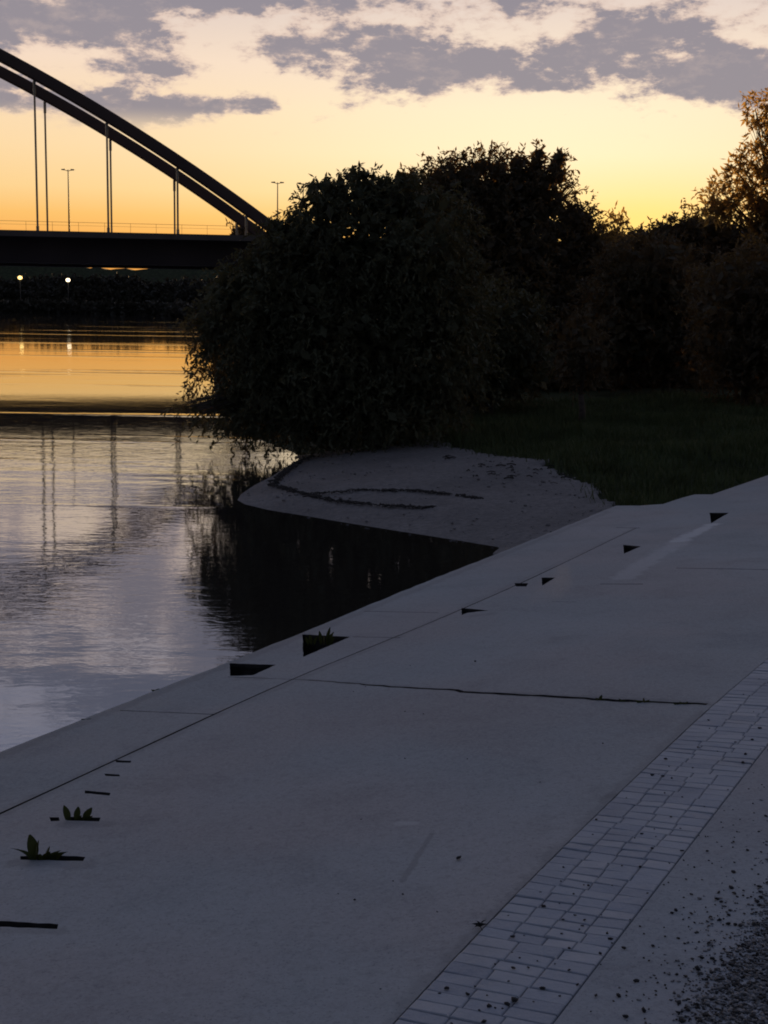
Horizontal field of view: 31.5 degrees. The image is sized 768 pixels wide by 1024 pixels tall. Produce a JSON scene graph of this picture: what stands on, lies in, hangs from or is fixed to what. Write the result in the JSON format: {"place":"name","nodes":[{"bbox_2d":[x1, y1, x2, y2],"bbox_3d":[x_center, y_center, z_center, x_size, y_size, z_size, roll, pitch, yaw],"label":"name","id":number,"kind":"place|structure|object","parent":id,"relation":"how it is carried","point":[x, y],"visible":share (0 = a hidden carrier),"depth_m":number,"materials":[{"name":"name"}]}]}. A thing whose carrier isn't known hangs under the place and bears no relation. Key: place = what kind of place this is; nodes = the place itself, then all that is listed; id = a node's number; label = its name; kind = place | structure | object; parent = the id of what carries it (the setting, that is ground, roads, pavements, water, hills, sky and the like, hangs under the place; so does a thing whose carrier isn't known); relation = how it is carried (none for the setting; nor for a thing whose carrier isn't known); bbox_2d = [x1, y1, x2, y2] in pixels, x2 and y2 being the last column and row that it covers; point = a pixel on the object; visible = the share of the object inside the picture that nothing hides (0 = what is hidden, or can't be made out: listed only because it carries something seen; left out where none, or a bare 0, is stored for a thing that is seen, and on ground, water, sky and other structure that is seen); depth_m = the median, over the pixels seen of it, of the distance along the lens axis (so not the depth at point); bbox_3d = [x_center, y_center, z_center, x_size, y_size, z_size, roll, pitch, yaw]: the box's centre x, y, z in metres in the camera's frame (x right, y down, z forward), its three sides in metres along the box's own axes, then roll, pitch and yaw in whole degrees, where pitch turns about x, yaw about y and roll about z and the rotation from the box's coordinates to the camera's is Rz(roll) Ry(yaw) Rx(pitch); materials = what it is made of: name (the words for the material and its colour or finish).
{"place":"outdoors","nodes":[
{"label":"outdoors","id":0,"kind":"place"},
{"bbox_2d":[0,266,394,283],"bbox_3d":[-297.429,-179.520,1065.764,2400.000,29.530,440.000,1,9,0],"label":"wooded hills","id":1,"kind":"structure","parent":0,"point":[14,272],"depth_m":884.58,"materials":[{"name":"plant"}]},
{"bbox_2d":[0,313,498,751],"bbox_3d":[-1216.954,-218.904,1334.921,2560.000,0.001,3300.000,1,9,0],"label":"river","id":2,"kind":"structure","parent":0,"point":[140,555],"depth_m":17.11,"materials":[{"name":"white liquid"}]},
{"bbox_2d":[0,475,767,1023],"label":"concrete embankment","id":3,"kind":"structure","parent":0,"point":[222,847],"depth_m":5.29,"materials":[{"name":"grey concrete"}]},
{"bbox_2d":[230,670,258,675],"bbox_3d":[-0.788,0.983,7.430,0.302,0.225,0.291,5,10,24],"label":"step recess","id":4,"kind":"object","parent":3,"relation":"attached to","point":[238,673],"visible":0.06,"depth_m":7.58,"materials":[{"name":"concrete"}]},
{"bbox_2d":[303,641,334,656],"bbox_3d":[-0.352,0.917,7.992,0.301,0.255,0.685,1,9,0],"label":"step recess","id":5,"kind":"object","parent":3,"relation":"attached to","point":[310,649],"visible":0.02,"depth_m":8.29,"materials":[{"name":"concrete"}]},
{"bbox_2d":[230,515,723,671],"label":"joint soil","id":6,"kind":"structure","parent":3,"relation":"on","point":[260,670],"depth_m":7.60,"materials":[{"name":"soil"}]},
{"bbox_2d":[11,834,65,859],"bbox_3d":[-1.163,1.133,4.592,0.206,0.095,0.038,1,9,0],"label":"weed","id":7,"kind":"object","parent":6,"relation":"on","point":[32,848],"visible":1,"depth_m":4.59,"materials":[{"name":"green plant"}]},
{"bbox_2d":[63,805,92,820],"bbox_3d":[-1.124,1.108,4.996,0.109,0.062,0.023,1,9,0],"label":"weed","id":8,"kind":"object","parent":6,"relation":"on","point":[86,816],"visible":1,"depth_m":4.99,"materials":[{"name":"green plant"}]},
{"bbox_2d":[305,628,333,644],"bbox_3d":[-0.381,0.736,8.086,0.174,0.109,0.028,1,9,3],"label":"weed","id":9,"kind":"object","parent":6,"relation":"on","point":[329,639],"visible":0.99,"depth_m":8.08,"materials":[{"name":"green plant"}]},
{"bbox_2d":[467,920,488,929],"bbox_3d":[0.263,1.143,3.769,0.064,0.012,0.061,1,9,0],"label":"leaf clump","id":10,"kind":"object","parent":3,"relation":"on","point":[478,924],"visible":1,"depth_m":3.77,"materials":[{"name":"plant"}]},
{"bbox_2d":[337,660,767,1023],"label":"dirt crumbs","id":11,"kind":"object","parent":3,"relation":"on","point":[618,995],"visible":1,"depth_m":3.52,"materials":[{"name":"brown soil"}]},
{"bbox_2d":[635,698,656,702],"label":"weed","id":12,"kind":"object","parent":3,"relation":"on","point":[637,701],"visible":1,"depth_m":6.09,"materials":[{"name":"green plant"}]},
{"bbox_2d":[710,517,720,522],"bbox_3d":[3.116,0.222,12.652,0.179,0.301,0.828,3,9,12],"label":"step recess","id":13,"kind":"object","parent":3,"relation":"attached to","point":[713,519],"visible":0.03,"depth_m":13.03,"materials":[{"name":"concrete"}]},
{"bbox_2d":[0,0,767,269],"label":"sky","id":14,"kind":"structure","parent":0,"point":[645,96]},
{"bbox_2d":[238,440,615,554],"bbox_3d":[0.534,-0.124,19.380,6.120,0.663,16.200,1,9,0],"label":"gravel beach","id":15,"kind":"structure","parent":0,"point":[488,512],"depth_m":20.11,"materials":[{"name":"grey gravel"}]},
{"bbox_2d":[267,455,571,508],"bbox_3d":[-0.374,-0.715,22.645,4.097,0.448,7.233,-5,11,-35],"label":"flotsam","id":16,"kind":"object","parent":15,"relation":"on","point":[284,472],"visible":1,"depth_m":20.51,"materials":[{"name":"brown wood"}]},
{"bbox_2d":[206,314,767,506],"bbox_3d":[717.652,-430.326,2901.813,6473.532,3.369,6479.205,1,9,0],"label":"ground","id":17,"kind":"structure","parent":0,"point":[592,393],"depth_m":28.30,"materials":[{"name":"green plant"}]},
{"bbox_2d":[225,214,257,270],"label":"sapling","id":18,"kind":"object","parent":17,"relation":"on","point":[241,232],"visible":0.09,"depth_m":127.89,"materials":[{"name":"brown plant"}]},
{"bbox_2d":[175,312,330,454],"bbox_3d":[-2.615,-2.362,26.985,3.154,3.142,1.554,1,9,0],"label":"overhanging branch shrub","id":19,"kind":"object","parent":17,"relation":"on","point":[198,380],"visible":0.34,"depth_m":26.79,"materials":[{"name":"green plant"}]},
{"bbox_2d":[0,271,581,318],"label":"wood","id":20,"kind":"object","parent":17,"relation":"on","point":[117,294],"visible":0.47,"depth_m":309.53,"materials":[{"name":"green plant"}]},
{"bbox_2d":[0,48,585,275],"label":"arch bridge","id":21,"kind":"structure","parent":17,"relation":"on","point":[78,248],"depth_m":109.52,"materials":[{"name":"paint"}]},
{"bbox_2d":[61,169,74,230],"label":"street lamp","id":22,"kind":"object","parent":21,"relation":"on","point":[68,200],"visible":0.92,"depth_m":114.39,"materials":[{"name":"grey metal"}]},
{"bbox_2d":[271,182,283,217],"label":"street lamp","id":23,"kind":"object","parent":21,"relation":"on","point":[277,183],"visible":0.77,"depth_m":117.19,"materials":[{"name":"grey metal"}]},
{"bbox_2d":[160,161,515,457],"bbox_3d":[-0.926,-3.673,26.219,6.851,6.085,3.714,1,9,0],"label":"bush","id":24,"kind":"object","parent":17,"relation":"on","point":[302,295],"visible":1,"depth_m":25.60,"materials":[{"name":"green plant"}]},
{"bbox_2d":[398,265,563,417],"bbox_3d":[2.240,-3.657,31.329,4.053,3.979,2.691,1,9,0],"label":"shore bush","id":25,"kind":"object","parent":17,"relation":"on","point":[520,360],"visible":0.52,"depth_m":30.88,"materials":[{"name":"green plant"}]},
{"bbox_2d":[383,139,621,379],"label":"poplar tree","id":26,"kind":"object","parent":17,"relation":"on","point":[520,204],"visible":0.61,"depth_m":40.34,"materials":[{"name":"green plant"}]},
{"bbox_2d":[593,200,638,262],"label":"thin tree","id":27,"kind":"object","parent":17,"relation":"on","point":[615,229],"visible":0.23,"depth_m":54.49,"materials":[{"name":"green plant"}]},
{"bbox_2d":[560,223,720,394],"bbox_3d":[7.088,-5.142,35.573,4.901,4.868,3.533,1,9,0],"label":"hazel bush","id":28,"kind":"object","parent":17,"relation":"on","point":[649,327],"visible":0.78,"depth_m":35.01,"materials":[{"name":"green plant"}]},
{"bbox_2d":[617,222,669,240],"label":"round tree","id":29,"kind":"object","parent":17,"relation":"on","point":[635,229],"visible":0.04,"depth_m":60.46,"materials":[{"name":"green plant"}]},
{"bbox_2d":[588,198,763,317],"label":"bushy tree","id":30,"kind":"object","parent":17,"relation":"on","point":[710,237],"visible":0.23,"depth_m":48.28,"materials":[{"name":"green plant"}]},
{"bbox_2d":[673,221,767,407],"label":"elder bush","id":31,"kind":"object","parent":17,"relation":"on","point":[736,349],"visible":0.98,"depth_m":30.17,"materials":[{"name":"green plant"}]},
{"bbox_2d":[680,88,767,256],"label":"tall sparse tree","id":32,"kind":"object","parent":17,"relation":"on","point":[756,205],"visible":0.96,"depth_m":44.56,"materials":[{"name":"green plant"}]},
{"bbox_2d":[395,659,767,1023],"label":"sett paving","id":33,"kind":"structure","parent":0,"point":[622,820],"depth_m":4.02,"materials":[{"name":"stone"}]},
{"bbox_2d":[554,746,767,1023],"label":"concrete path","id":34,"kind":"structure","parent":0,"point":[621,967],"depth_m":3.66,"materials":[{"name":"grey concrete"}]},
{"bbox_2d":[618,772,767,1023],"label":"gravel","id":35,"kind":"structure","parent":0,"point":[759,985],"depth_m":3.32,"materials":[{"name":"grey gravel"}]}
]}

